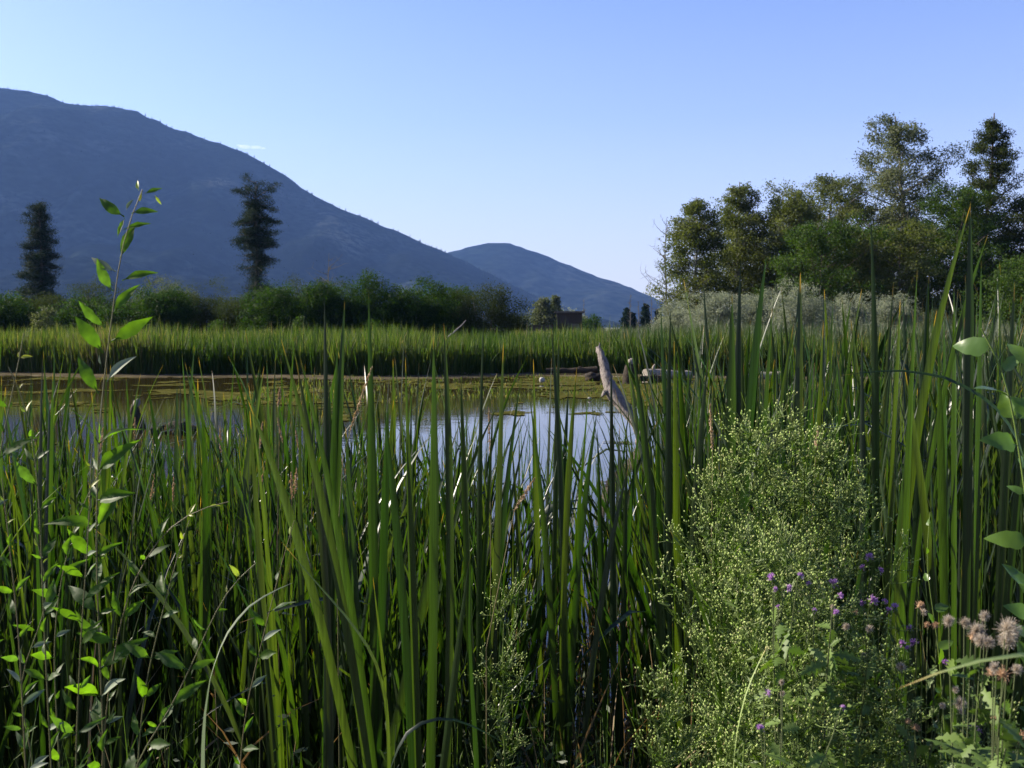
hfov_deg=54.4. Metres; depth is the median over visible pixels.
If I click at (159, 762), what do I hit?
bank grass
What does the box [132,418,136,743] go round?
grass stalk
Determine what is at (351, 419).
cattail plant
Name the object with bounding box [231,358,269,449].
cattail plant
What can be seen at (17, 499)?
cattail plant
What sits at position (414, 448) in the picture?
cattail plant
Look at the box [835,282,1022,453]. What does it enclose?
cattail plant
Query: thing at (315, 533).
cattail plant
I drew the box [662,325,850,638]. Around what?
cattail plant
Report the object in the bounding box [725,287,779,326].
silver willow
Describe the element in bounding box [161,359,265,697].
cattail plant
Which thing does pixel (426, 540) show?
cattail plant
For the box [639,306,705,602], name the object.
cattail plant
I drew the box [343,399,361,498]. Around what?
cattail plant
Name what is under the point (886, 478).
cattail plant
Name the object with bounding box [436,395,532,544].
cattail plant
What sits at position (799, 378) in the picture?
cattail plant
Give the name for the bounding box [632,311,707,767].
cattail plant
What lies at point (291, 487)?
grass stalk
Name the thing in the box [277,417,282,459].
grass stalk
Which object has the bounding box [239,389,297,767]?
cattail plant
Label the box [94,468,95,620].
grass stalk
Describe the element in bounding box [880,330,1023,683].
cattail plant
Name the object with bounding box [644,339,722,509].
cattail plant
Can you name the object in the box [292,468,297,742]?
grass stalk
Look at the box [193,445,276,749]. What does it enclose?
cattail plant
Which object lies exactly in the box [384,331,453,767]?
cattail plant
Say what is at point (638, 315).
bare tree
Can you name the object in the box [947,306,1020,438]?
cattail plant
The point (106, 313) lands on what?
hedge bush
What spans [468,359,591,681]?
cattail plant
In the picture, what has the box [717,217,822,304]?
cottonwood tree
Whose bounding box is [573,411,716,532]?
cattail plant
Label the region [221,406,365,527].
cattail plant
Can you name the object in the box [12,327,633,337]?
meadow grass
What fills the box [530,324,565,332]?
board fence
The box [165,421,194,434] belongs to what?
rock
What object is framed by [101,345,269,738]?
cattail plant
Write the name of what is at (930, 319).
silver willow
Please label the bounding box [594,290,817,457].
cattail plant
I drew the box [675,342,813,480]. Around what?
cattail plant
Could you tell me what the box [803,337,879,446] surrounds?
cattail plant
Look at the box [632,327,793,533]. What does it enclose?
cattail plant
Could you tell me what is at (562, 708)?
cattail plant
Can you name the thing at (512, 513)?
cattail plant
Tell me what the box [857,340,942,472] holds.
cattail plant
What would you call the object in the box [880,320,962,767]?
cattail plant
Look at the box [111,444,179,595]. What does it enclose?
cattail plant
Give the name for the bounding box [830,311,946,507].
cattail plant
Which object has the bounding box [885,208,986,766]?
cattail plant
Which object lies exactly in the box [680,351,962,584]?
cattail plant
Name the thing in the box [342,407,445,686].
cattail plant
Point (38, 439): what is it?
cattail plant
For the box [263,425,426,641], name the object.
cattail plant
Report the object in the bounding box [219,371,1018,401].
shore tufts
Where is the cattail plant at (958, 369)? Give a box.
[939,292,991,532]
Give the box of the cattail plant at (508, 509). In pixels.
[398,390,529,737]
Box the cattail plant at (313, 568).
[302,519,368,699]
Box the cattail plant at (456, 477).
[420,408,495,560]
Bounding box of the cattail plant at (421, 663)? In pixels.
[360,511,545,767]
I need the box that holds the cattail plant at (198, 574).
[156,469,226,756]
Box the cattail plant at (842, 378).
[766,337,899,425]
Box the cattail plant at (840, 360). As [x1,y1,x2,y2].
[821,302,850,488]
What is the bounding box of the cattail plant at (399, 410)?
[383,363,430,548]
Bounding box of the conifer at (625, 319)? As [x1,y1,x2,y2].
[619,307,630,328]
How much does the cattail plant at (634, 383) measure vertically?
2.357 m
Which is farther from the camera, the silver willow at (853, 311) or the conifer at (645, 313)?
the conifer at (645, 313)
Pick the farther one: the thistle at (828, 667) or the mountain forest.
the mountain forest
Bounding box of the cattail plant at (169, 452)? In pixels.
[154,412,173,507]
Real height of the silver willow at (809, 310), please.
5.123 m
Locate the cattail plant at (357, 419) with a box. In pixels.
[343,367,379,521]
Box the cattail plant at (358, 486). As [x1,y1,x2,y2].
[322,446,363,540]
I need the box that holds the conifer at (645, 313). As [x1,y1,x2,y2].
[639,303,650,329]
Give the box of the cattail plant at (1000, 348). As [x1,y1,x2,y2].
[947,291,1023,423]
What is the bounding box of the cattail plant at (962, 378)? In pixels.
[944,316,962,454]
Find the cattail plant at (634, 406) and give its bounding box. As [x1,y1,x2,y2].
[603,336,664,536]
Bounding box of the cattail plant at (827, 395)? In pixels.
[714,372,904,426]
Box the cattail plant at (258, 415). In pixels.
[220,339,304,490]
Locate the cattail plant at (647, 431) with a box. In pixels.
[642,353,684,580]
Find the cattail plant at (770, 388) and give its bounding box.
[748,360,780,520]
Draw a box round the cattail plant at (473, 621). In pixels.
[438,542,525,739]
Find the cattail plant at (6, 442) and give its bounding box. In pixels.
[2,420,20,454]
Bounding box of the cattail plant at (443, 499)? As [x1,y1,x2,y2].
[421,430,509,686]
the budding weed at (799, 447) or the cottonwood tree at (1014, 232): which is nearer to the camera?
the budding weed at (799, 447)
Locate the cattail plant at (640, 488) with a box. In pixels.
[628,456,713,585]
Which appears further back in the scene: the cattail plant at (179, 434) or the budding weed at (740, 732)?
the cattail plant at (179, 434)
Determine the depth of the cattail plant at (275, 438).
4.08 m
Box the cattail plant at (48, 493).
[0,359,52,767]
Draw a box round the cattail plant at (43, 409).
[3,384,81,506]
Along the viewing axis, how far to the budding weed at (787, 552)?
1.81 m
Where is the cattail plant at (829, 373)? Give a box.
[795,288,858,467]
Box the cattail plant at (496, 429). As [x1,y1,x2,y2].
[396,358,526,501]
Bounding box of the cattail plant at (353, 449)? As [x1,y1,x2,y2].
[234,383,429,528]
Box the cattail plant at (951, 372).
[879,293,957,434]
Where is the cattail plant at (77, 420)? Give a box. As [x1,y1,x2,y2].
[70,364,168,543]
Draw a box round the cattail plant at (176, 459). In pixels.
[149,392,191,630]
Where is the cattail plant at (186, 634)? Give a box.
[95,377,394,767]
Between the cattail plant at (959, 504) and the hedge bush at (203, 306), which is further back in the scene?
the hedge bush at (203, 306)
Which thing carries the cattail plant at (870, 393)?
on the ground
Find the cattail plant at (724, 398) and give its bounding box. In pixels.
[715,343,735,476]
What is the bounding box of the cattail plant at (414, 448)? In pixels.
[321,384,482,554]
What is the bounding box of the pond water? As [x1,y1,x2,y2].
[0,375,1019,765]
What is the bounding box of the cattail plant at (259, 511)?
[244,449,261,560]
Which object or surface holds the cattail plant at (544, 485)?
in the pond water
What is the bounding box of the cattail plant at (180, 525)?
[161,451,315,656]
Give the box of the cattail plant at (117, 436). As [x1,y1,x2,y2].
[89,377,193,537]
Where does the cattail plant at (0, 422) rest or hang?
on the ground
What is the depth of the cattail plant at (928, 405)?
5.27 m
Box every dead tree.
[314,259,347,285]
[640,214,676,310]
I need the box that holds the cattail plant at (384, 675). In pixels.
[336,536,407,767]
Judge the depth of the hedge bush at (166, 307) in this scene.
69.88 m
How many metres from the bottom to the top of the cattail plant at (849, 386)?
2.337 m
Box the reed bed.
[0,314,1023,379]
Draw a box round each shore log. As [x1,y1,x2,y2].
[546,366,597,373]
[641,364,692,378]
[748,371,779,378]
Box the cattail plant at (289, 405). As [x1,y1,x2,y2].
[194,346,308,476]
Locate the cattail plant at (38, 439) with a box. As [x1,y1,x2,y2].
[25,377,59,494]
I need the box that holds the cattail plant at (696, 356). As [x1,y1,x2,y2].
[650,283,720,499]
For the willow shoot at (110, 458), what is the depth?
1.75 m
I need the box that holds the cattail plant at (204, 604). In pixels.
[171,415,235,767]
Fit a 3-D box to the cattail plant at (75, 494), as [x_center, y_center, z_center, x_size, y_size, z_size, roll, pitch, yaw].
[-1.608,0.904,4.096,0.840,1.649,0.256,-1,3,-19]
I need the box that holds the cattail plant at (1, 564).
[0,468,83,656]
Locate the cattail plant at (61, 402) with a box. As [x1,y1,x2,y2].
[45,358,93,474]
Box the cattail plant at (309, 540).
[288,525,358,597]
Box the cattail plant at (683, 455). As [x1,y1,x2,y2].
[632,372,870,736]
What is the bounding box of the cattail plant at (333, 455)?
[296,297,442,767]
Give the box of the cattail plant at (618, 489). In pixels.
[502,421,657,735]
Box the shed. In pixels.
[555,311,584,329]
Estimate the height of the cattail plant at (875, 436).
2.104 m
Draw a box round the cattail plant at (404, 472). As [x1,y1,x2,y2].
[394,401,491,570]
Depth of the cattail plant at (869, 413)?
4.43 m
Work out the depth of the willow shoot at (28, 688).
1.94 m
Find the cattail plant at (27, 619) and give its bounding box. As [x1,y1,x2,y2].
[3,547,148,762]
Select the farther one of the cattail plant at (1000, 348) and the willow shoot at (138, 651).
the cattail plant at (1000, 348)
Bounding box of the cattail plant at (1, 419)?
[1,389,81,500]
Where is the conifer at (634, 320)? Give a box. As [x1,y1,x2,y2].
[629,312,639,329]
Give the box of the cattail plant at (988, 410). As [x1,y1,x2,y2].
[987,401,995,420]
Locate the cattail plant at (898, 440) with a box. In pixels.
[793,354,989,581]
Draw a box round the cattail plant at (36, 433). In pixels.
[4,389,61,475]
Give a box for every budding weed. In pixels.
[463,572,535,767]
[622,663,721,767]
[642,447,773,767]
[663,390,858,767]
[672,514,820,767]
[692,655,790,767]
[712,519,894,767]
[721,407,897,766]
[752,574,917,767]
[755,683,863,767]
[761,428,920,767]
[838,634,949,767]
[938,661,1023,767]
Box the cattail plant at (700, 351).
[642,328,711,600]
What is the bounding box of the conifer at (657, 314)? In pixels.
[652,308,662,325]
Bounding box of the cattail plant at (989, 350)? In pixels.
[934,297,1002,433]
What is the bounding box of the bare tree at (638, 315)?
[637,302,641,327]
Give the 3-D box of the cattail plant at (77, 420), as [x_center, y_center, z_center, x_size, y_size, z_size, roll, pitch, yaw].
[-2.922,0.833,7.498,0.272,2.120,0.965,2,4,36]
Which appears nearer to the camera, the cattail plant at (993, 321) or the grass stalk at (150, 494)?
the grass stalk at (150, 494)
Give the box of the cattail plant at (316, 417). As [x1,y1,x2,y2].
[308,393,322,483]
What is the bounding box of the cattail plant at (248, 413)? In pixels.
[238,358,288,477]
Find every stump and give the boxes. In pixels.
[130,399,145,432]
[622,358,634,382]
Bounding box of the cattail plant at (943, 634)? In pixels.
[905,207,973,767]
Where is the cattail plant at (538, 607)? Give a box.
[469,467,553,749]
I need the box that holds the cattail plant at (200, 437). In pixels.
[116,364,283,700]
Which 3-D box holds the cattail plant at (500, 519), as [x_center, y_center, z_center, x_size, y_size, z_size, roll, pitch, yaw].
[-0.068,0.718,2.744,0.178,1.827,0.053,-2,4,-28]
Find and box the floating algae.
[0,376,1021,448]
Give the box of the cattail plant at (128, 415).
[45,380,145,521]
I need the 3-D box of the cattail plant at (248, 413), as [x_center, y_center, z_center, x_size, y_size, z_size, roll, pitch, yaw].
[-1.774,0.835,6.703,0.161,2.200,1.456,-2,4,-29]
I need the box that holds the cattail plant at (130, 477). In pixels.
[112,381,154,704]
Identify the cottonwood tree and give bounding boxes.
[642,197,748,323]
[696,180,780,325]
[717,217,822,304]
[730,177,833,317]
[750,211,901,330]
[768,171,873,327]
[818,112,976,321]
[823,196,903,308]
[823,217,974,326]
[883,176,1019,326]
[947,251,1023,327]
[974,194,1023,324]
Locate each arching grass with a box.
[201,584,288,767]
[285,546,390,767]
[390,717,498,767]
[468,573,478,767]
[672,535,722,767]
[733,651,764,767]
[834,489,868,747]
[847,370,1023,767]
[898,653,1023,688]
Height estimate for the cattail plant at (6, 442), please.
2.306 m
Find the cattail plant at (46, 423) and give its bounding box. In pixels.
[8,353,56,574]
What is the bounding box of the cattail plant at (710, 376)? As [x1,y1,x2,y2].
[685,300,825,423]
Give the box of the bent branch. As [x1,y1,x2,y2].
[447,320,465,337]
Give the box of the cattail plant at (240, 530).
[171,369,307,767]
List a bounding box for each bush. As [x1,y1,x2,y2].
[0,290,51,333]
[18,289,74,320]
[36,288,112,332]
[59,274,133,313]
[84,297,143,333]
[113,281,203,335]
[122,274,205,330]
[177,274,235,334]
[199,288,261,332]
[232,280,314,337]
[282,274,358,303]
[286,277,363,333]
[312,268,417,333]
[363,272,477,337]
[424,284,482,332]
[446,278,545,336]
[515,315,531,331]
[582,313,607,330]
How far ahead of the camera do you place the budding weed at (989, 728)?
1.72 m
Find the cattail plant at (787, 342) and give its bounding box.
[781,289,862,407]
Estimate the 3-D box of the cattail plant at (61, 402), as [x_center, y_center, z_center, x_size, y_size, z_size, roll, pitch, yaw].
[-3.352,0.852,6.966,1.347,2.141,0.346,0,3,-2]
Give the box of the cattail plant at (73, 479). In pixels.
[1,374,172,674]
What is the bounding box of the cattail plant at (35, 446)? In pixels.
[6,388,66,524]
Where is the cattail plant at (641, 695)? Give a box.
[594,618,654,765]
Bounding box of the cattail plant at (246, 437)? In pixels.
[195,371,258,481]
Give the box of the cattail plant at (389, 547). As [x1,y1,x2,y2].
[330,379,429,767]
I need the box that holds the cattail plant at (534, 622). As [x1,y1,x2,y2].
[454,461,589,766]
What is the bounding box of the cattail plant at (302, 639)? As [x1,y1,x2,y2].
[240,409,453,767]
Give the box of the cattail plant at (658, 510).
[614,368,752,618]
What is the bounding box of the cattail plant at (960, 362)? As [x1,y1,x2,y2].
[863,293,963,428]
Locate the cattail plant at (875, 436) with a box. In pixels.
[859,209,921,767]
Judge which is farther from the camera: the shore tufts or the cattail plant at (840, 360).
the shore tufts
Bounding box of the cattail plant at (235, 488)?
[214,413,287,522]
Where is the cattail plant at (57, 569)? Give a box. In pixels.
[3,546,145,719]
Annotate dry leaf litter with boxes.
[3,530,952,767]
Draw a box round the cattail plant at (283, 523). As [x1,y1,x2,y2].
[268,444,293,563]
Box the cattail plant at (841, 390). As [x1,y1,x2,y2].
[687,321,949,532]
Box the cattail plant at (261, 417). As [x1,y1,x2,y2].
[190,332,360,744]
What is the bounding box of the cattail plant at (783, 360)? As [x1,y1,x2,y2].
[764,295,797,443]
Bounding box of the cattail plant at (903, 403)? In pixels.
[884,322,989,519]
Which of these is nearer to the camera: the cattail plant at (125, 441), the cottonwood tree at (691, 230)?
the cattail plant at (125, 441)
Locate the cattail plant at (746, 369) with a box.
[744,320,760,438]
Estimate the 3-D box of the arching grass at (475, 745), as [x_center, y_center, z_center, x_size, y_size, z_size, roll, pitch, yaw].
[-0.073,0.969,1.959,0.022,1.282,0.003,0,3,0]
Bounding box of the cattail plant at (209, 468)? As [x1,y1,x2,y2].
[190,423,250,766]
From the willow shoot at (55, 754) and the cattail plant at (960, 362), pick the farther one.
the cattail plant at (960, 362)
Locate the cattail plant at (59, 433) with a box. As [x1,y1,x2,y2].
[11,393,79,516]
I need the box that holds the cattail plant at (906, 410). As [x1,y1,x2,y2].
[897,352,930,493]
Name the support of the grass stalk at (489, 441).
on the ground
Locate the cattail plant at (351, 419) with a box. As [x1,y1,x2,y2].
[342,390,428,498]
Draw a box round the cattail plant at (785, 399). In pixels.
[757,356,806,521]
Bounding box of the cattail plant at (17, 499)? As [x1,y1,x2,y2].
[8,482,28,535]
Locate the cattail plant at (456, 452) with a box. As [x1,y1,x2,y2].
[396,381,469,505]
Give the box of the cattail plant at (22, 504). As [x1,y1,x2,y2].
[0,402,75,765]
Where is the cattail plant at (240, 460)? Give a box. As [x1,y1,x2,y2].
[211,393,264,614]
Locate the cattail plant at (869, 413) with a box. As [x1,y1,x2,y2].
[804,313,1022,613]
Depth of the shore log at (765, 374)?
37.66 m
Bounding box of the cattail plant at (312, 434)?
[288,372,314,526]
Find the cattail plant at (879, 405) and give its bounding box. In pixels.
[822,346,961,512]
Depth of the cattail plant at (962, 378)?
5.64 m
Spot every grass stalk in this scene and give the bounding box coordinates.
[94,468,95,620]
[97,427,103,736]
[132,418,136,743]
[148,474,154,759]
[149,436,152,578]
[170,475,174,587]
[218,430,221,591]
[257,421,262,767]
[259,461,264,628]
[277,388,281,683]
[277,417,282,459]
[289,473,293,731]
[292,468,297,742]
[295,427,298,517]
[310,481,312,767]
[337,367,372,767]
[341,457,345,496]
[486,478,534,767]
[487,408,490,620]
[708,403,713,767]
[806,426,819,757]
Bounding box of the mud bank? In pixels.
[0,368,1019,382]
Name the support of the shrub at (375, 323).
on the ground
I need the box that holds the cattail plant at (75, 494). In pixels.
[10,416,181,746]
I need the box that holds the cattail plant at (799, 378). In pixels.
[781,273,852,757]
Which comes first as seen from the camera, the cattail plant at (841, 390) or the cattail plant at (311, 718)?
the cattail plant at (311, 718)
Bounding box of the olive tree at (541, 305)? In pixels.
[526,296,558,324]
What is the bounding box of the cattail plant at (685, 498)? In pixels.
[657,373,712,674]
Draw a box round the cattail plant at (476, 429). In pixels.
[468,376,495,527]
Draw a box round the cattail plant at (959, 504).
[929,360,1023,682]
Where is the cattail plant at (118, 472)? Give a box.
[90,397,146,720]
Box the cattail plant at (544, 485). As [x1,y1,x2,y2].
[523,427,597,568]
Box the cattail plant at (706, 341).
[660,281,729,452]
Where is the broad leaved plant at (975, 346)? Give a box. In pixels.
[953,328,1023,760]
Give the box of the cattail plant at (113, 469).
[74,429,145,566]
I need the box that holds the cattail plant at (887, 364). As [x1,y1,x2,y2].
[842,292,990,562]
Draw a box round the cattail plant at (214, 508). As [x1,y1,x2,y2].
[2,439,237,767]
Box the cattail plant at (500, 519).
[461,319,519,767]
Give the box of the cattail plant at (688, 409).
[685,366,700,468]
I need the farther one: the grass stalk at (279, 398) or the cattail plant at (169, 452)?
the cattail plant at (169, 452)
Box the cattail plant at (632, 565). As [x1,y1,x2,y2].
[545,350,752,699]
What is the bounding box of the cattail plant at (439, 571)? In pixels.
[389,417,478,651]
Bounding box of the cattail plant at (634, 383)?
[583,323,694,468]
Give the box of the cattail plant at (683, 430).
[622,348,752,703]
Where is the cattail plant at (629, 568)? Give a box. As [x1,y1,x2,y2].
[589,418,649,648]
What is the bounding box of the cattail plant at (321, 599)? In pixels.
[240,571,557,765]
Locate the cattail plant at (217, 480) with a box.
[190,363,243,526]
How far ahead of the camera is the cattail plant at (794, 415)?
5.99 m
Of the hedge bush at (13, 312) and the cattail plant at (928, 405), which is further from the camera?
the hedge bush at (13, 312)
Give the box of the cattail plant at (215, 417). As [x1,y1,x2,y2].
[172,375,289,474]
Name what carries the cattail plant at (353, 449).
on the ground
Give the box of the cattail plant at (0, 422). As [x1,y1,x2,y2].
[0,379,68,614]
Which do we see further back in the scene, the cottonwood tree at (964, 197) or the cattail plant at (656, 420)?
the cottonwood tree at (964, 197)
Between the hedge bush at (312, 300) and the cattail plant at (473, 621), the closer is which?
the cattail plant at (473, 621)
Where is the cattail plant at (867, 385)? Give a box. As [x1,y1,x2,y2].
[791,300,903,443]
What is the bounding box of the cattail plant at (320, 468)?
[302,367,335,518]
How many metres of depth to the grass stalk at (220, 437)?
3.85 m
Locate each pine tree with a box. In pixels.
[9,199,68,314]
[226,172,286,308]
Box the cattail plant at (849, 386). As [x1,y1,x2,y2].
[785,303,865,468]
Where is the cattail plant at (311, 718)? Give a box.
[196,573,409,765]
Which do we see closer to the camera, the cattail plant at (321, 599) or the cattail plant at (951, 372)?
the cattail plant at (321, 599)
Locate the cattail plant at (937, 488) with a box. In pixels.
[882,419,1002,602]
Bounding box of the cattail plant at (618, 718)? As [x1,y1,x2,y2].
[597,374,639,767]
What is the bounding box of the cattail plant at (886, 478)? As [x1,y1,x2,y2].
[843,311,997,649]
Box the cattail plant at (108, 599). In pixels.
[88,391,148,767]
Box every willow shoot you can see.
[0,333,37,641]
[0,478,46,767]
[8,367,65,767]
[12,531,57,764]
[30,469,101,766]
[44,181,161,767]
[49,444,111,767]
[76,501,228,767]
[122,520,189,767]
[125,563,255,767]
[233,520,294,767]
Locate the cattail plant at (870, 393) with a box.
[748,302,947,430]
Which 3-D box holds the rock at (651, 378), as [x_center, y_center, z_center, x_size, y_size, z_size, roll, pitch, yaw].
[5.116,-0.258,36.312,1.074,0.430,0.279,-2,4,-28]
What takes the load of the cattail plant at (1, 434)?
on the ground
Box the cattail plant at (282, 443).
[218,362,322,520]
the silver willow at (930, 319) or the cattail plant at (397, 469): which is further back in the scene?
the silver willow at (930, 319)
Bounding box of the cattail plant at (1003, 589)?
[962,277,1023,766]
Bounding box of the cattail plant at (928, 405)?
[894,349,973,516]
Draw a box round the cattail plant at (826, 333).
[804,292,914,412]
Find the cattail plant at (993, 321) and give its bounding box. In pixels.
[934,265,1023,398]
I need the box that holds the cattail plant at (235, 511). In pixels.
[200,375,458,744]
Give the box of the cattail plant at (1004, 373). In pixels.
[901,302,1023,395]
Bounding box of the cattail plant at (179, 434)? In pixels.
[137,387,222,494]
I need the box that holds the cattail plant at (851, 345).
[802,290,869,483]
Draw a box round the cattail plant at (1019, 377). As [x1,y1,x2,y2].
[1014,367,1022,386]
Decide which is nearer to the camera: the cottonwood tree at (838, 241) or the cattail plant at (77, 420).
the cattail plant at (77, 420)
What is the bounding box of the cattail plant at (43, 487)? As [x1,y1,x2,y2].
[26,400,130,526]
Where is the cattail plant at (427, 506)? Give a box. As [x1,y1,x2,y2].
[377,439,477,578]
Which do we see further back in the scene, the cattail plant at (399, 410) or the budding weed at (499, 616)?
the cattail plant at (399, 410)
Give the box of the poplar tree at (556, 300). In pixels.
[551,294,562,324]
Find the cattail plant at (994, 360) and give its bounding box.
[965,279,1000,371]
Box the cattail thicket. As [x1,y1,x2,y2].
[0,268,1023,767]
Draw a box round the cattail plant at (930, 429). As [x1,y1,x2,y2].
[909,315,1023,583]
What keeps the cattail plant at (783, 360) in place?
on the ground
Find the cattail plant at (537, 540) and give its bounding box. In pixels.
[512,342,588,767]
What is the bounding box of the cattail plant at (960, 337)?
[943,294,1020,432]
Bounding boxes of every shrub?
[24,305,67,334]
[207,319,234,334]
[223,325,269,335]
[291,312,308,332]
[364,318,398,333]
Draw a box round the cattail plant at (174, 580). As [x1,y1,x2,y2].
[139,504,395,759]
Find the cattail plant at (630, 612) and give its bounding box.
[577,406,809,699]
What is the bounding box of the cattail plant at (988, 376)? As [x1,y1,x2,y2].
[979,329,999,538]
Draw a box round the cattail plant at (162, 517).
[161,386,213,581]
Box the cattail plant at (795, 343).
[787,277,854,424]
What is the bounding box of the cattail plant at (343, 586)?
[249,340,468,767]
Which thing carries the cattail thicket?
on the ground
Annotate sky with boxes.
[0,0,1023,317]
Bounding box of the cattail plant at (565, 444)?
[524,387,603,621]
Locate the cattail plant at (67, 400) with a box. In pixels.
[53,348,95,485]
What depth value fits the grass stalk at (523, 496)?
2.33 m
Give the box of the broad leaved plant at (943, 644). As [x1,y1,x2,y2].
[923,515,952,762]
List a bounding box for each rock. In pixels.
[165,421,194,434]
[585,372,600,380]
[639,371,661,381]
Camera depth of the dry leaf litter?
3.27 m
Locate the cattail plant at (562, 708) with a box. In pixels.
[529,330,628,767]
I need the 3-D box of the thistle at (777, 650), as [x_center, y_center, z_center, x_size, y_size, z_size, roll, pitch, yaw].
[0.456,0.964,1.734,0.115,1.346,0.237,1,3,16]
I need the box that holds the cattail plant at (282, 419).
[228,369,316,527]
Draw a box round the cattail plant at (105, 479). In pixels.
[68,365,139,703]
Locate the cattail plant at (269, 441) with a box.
[223,412,280,519]
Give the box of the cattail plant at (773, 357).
[693,318,814,468]
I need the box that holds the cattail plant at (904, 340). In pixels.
[903,292,988,431]
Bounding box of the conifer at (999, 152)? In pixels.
[927,113,1023,326]
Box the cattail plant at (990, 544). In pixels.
[979,501,1021,653]
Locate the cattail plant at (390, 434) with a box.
[379,400,419,603]
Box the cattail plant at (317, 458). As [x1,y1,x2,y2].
[262,399,365,519]
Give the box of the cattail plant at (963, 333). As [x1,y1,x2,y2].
[933,298,1017,408]
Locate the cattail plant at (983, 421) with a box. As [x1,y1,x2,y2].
[924,310,1017,636]
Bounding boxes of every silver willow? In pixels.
[646,298,700,330]
[672,290,754,327]
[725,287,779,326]
[763,274,842,329]
[819,291,882,330]
[861,289,929,330]
[912,309,957,328]
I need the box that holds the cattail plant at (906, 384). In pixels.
[905,293,940,419]
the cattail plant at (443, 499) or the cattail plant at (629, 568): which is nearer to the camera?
the cattail plant at (443, 499)
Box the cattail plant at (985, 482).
[892,302,1022,581]
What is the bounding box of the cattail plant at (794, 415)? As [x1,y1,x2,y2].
[790,371,824,481]
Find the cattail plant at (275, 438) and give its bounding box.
[214,359,319,611]
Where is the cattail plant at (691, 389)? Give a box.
[643,345,893,469]
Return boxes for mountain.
[0,88,640,327]
[447,243,697,324]
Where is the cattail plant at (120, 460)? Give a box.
[107,407,153,495]
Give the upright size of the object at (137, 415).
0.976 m
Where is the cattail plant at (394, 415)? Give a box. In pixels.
[361,368,411,549]
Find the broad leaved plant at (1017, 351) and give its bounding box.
[1007,344,1023,591]
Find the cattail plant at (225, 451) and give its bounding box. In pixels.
[212,367,259,578]
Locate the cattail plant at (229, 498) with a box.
[113,358,367,749]
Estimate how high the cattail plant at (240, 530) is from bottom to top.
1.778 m
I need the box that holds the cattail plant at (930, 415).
[868,364,981,496]
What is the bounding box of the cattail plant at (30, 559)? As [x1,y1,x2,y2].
[0,382,138,762]
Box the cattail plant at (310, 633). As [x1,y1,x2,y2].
[294,560,421,682]
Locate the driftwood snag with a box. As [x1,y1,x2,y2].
[596,343,639,441]
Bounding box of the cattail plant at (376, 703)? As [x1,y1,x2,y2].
[346,303,388,767]
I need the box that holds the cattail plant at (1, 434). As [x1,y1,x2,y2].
[0,396,63,666]
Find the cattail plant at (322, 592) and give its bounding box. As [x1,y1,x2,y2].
[308,469,355,662]
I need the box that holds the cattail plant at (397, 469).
[392,444,459,602]
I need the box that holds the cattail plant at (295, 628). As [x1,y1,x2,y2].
[154,457,320,767]
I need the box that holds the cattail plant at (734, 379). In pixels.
[725,260,792,766]
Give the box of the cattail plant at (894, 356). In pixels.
[847,283,916,445]
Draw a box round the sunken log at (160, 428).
[150,421,196,434]
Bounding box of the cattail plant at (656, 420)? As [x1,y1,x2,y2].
[636,324,766,517]
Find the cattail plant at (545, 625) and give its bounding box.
[336,404,605,767]
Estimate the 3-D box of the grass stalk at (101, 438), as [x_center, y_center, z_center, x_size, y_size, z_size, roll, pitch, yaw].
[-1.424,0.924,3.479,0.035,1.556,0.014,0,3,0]
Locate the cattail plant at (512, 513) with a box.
[420,439,552,613]
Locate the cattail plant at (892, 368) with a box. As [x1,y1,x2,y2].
[814,336,914,427]
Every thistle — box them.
[745,572,811,767]
[756,679,845,767]
[790,579,860,767]
[829,610,909,767]
[838,552,887,767]
[882,603,925,767]
[898,601,953,767]
[904,686,972,767]
[925,610,1011,767]
[954,614,1023,767]
[970,716,1023,767]
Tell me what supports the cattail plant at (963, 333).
on the ground
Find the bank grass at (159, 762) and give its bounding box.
[1,636,1008,767]
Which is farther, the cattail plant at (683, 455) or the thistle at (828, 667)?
the cattail plant at (683, 455)
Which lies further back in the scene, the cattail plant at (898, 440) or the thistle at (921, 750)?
the cattail plant at (898, 440)
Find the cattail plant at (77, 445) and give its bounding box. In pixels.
[14,351,157,512]
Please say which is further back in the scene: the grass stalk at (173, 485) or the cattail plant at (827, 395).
the cattail plant at (827, 395)
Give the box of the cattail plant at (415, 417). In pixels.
[410,369,438,519]
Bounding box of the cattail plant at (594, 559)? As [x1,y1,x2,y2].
[503,413,710,756]
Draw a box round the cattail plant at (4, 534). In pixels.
[0,432,91,767]
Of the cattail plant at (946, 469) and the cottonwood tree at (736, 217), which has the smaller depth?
the cattail plant at (946, 469)
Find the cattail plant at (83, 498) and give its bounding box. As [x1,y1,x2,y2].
[0,389,188,742]
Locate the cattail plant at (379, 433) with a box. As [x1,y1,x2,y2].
[313,346,425,508]
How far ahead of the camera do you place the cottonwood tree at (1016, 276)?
66.09 m
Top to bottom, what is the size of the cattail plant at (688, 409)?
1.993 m
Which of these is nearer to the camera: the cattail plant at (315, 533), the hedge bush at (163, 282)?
the cattail plant at (315, 533)
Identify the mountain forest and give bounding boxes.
[0,87,604,318]
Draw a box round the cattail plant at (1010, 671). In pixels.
[937,453,1018,684]
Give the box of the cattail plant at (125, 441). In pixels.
[112,401,212,540]
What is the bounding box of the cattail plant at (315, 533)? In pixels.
[226,407,557,764]
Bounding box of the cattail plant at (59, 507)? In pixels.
[24,376,83,680]
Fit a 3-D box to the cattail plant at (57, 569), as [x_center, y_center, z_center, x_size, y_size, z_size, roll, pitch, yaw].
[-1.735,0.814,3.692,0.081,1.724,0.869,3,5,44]
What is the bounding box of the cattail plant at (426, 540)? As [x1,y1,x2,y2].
[210,360,463,687]
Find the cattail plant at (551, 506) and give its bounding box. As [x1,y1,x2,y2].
[510,331,710,696]
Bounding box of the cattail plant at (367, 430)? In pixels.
[360,391,421,480]

